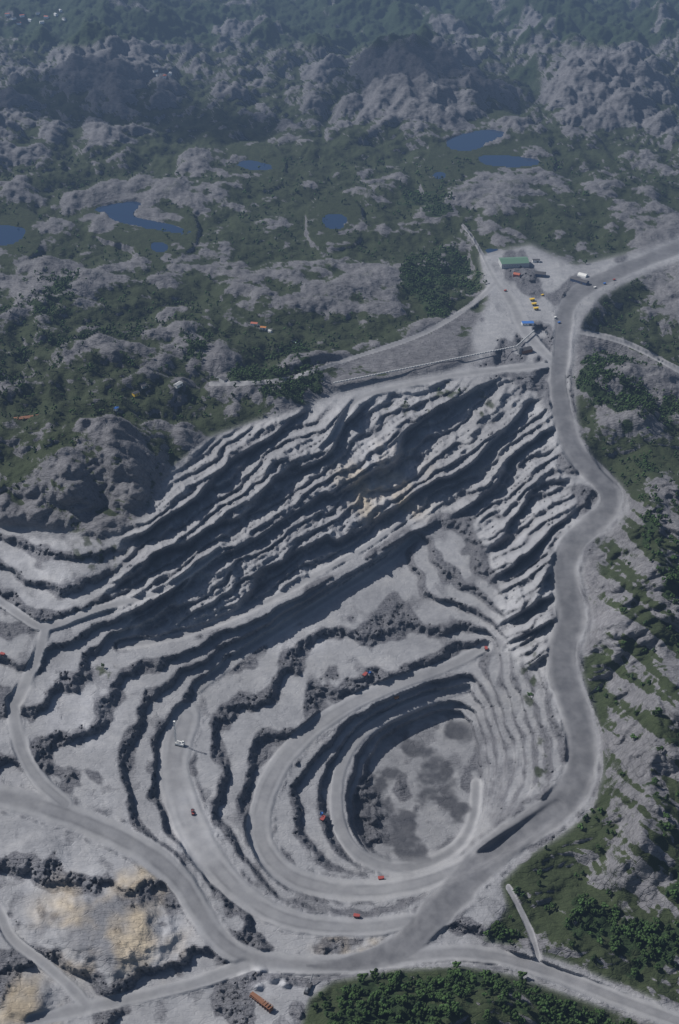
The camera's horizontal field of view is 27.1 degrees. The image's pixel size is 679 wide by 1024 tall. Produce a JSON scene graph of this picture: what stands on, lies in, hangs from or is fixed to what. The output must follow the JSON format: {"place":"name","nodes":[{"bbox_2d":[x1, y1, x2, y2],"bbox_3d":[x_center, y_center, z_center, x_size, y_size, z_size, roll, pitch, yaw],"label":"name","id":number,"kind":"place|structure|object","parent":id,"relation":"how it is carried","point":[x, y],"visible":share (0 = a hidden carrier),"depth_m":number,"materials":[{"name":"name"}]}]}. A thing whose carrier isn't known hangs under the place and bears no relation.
{"place":"outdoors","nodes":[
{"label":"outdoors","id":0,"kind":"place"},
{"bbox_2d":[0,225,25,245],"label":"lake water","id":1,"kind":"structure","parent":0,"point":[9,234],"depth_m":3320.19,"materials":[{"name":"blue liquid"}]},
{"bbox_2d":[95,202,190,234],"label":"lake water","id":2,"kind":"structure","parent":0,"point":[122,212],"depth_m":3411.37,"materials":[{"name":"blue liquid"}]},
{"bbox_2d":[238,160,271,169],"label":"lake water","id":3,"kind":"structure","parent":0,"point":[250,165],"depth_m":3724.22,"materials":[{"name":"blue liquid"}]},
{"bbox_2d":[322,214,346,228],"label":"lake water","id":4,"kind":"structure","parent":0,"point":[334,221],"depth_m":3389.47,"materials":[{"name":"blue liquid"}]},
{"bbox_2d":[0,0,678,1023],"bbox_3d":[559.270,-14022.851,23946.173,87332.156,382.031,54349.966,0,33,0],"label":"quarry ground","id":5,"kind":"structure","parent":0,"point":[248,598],"depth_m":2336.53,"materials":[{"name":"grey stone"}]},
{"bbox_2d":[13,414,38,420],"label":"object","id":6,"kind":"object","parent":5,"relation":"on","point":[25,417],"visible":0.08,"depth_m":2502.17,"materials":[{"name":"metal"}]},
{"bbox_2d":[132,391,139,396],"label":"yellow house","id":7,"kind":"structure","parent":5,"relation":"on","point":[135,393],"depth_m":2592.17,"materials":[{"name":"paint"}]},
{"bbox_2d":[151,242,167,251],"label":"pond","id":8,"kind":"structure","parent":5,"relation":"on","point":[159,247],"depth_m":3258.71,"materials":[{"name":"blue liquid"}]},
{"bbox_2d":[173,381,182,388],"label":"white house","id":9,"kind":"structure","parent":5,"relation":"on","point":[178,384],"depth_m":2607.82,"materials":[{"name":"paint"}]},
{"bbox_2d":[173,721,184,746],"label":"blasthole drill rig","id":10,"kind":"object","parent":5,"relation":"on","point":[180,743],"visible":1,"depth_m":1984.92,"materials":[{"name":"metal"}]},
{"bbox_2d":[216,376,227,381],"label":"house","id":11,"kind":"structure","parent":5,"relation":"on","point":[223,379],"depth_m":2651.20,"materials":[{"name":"grey paint"}]},
{"bbox_2d":[249,991,273,1012],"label":"old conveyor frame","id":12,"kind":"object","parent":5,"relation":"on","point":[262,1003],"visible":1,"depth_m":1607.90,"materials":[{"name":"orange metal"}]},
{"bbox_2d":[304,973,312,994],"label":"dark screen plant","id":13,"kind":"object","parent":5,"relation":"on","point":[308,987],"visible":1,"depth_m":1626.55,"materials":[{"name":"grey metal"}]},
{"bbox_2d":[0,156,678,1023],"bbox_3d":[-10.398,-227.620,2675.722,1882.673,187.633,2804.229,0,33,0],"label":"forest trees","id":14,"kind":"object","parent":5,"relation":"on","point":[544,1002],"visible":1,"depth_m":2505.68,"materials":[{"name":"green plant"}]},
{"bbox_2d":[333,346,515,384],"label":"conveyor gallery","id":15,"kind":"object","parent":5,"relation":"on","point":[401,369],"visible":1,"depth_m":2707.72,"materials":[{"name":"grey metal"}]},
{"bbox_2d":[498,257,528,268],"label":"plant hall","id":16,"kind":"structure","parent":5,"relation":"on","point":[509,262],"depth_m":3129.31,"materials":[{"name":"green metal"}]},
{"bbox_2d":[513,272,520,276],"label":"red workshop","id":17,"kind":"structure","parent":5,"relation":"on","point":[515,274],"depth_m":3084.83,"materials":[{"name":"paint"}]},
{"bbox_2d":[517,346,532,353],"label":"building","id":18,"kind":"structure","parent":5,"relation":"on","point":[525,350],"depth_m":2773.99,"materials":[{"name":"grey metal"}]},
{"bbox_2d":[515,330,534,349],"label":"conveyor belt","id":19,"kind":"object","parent":5,"relation":"on","point":[524,338],"visible":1,"depth_m":2817.99,"materials":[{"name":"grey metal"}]},
{"bbox_2d":[521,321,533,325],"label":"shed","id":20,"kind":"structure","parent":5,"relation":"on","point":[526,323],"depth_m":2883.49,"materials":[{"name":"blue paint"}]},
{"bbox_2d":[532,259,539,262],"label":"storage tanks","id":21,"kind":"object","parent":5,"relation":"on","point":[535,260],"visible":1,"depth_m":3155.96,"materials":[{"name":"metal"}]},
{"bbox_2d":[535,271,545,277],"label":"building","id":22,"kind":"structure","parent":5,"relation":"on","point":[540,274],"depth_m":3086.87,"materials":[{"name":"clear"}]},
{"bbox_2d":[570,276,588,284],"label":"long dark shed","id":23,"kind":"structure","parent":5,"relation":"on","point":[579,280],"depth_m":3058.63,"materials":[{"name":"grey metal"}]},
{"bbox_2d":[577,272,587,277],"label":"white tent hall","id":24,"kind":"structure","parent":5,"relation":"on","point":[580,274],"depth_m":3090.24,"materials":[{"name":"fabric"}]},
{"bbox_2d":[432,172,445,178],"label":"pond","id":25,"kind":"structure","parent":0,"point":[438,174],"depth_m":3659.68,"materials":[{"name":"blue liquid"}]},
{"bbox_2d":[446,130,503,150],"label":"lake water","id":26,"kind":"structure","parent":0,"point":[471,141],"depth_m":3903.19,"materials":[{"name":"blue liquid"}]},
{"bbox_2d":[485,249,497,252],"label":"pond","id":27,"kind":"structure","parent":0,"point":[489,250],"depth_m":3238.72,"materials":[{"name":"blue liquid"}]},
{"bbox_2d":[478,155,543,166],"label":"lake water","id":28,"kind":"structure","parent":0,"point":[506,160],"depth_m":3757.35,"materials":[{"name":"blue liquid"}]}
]}

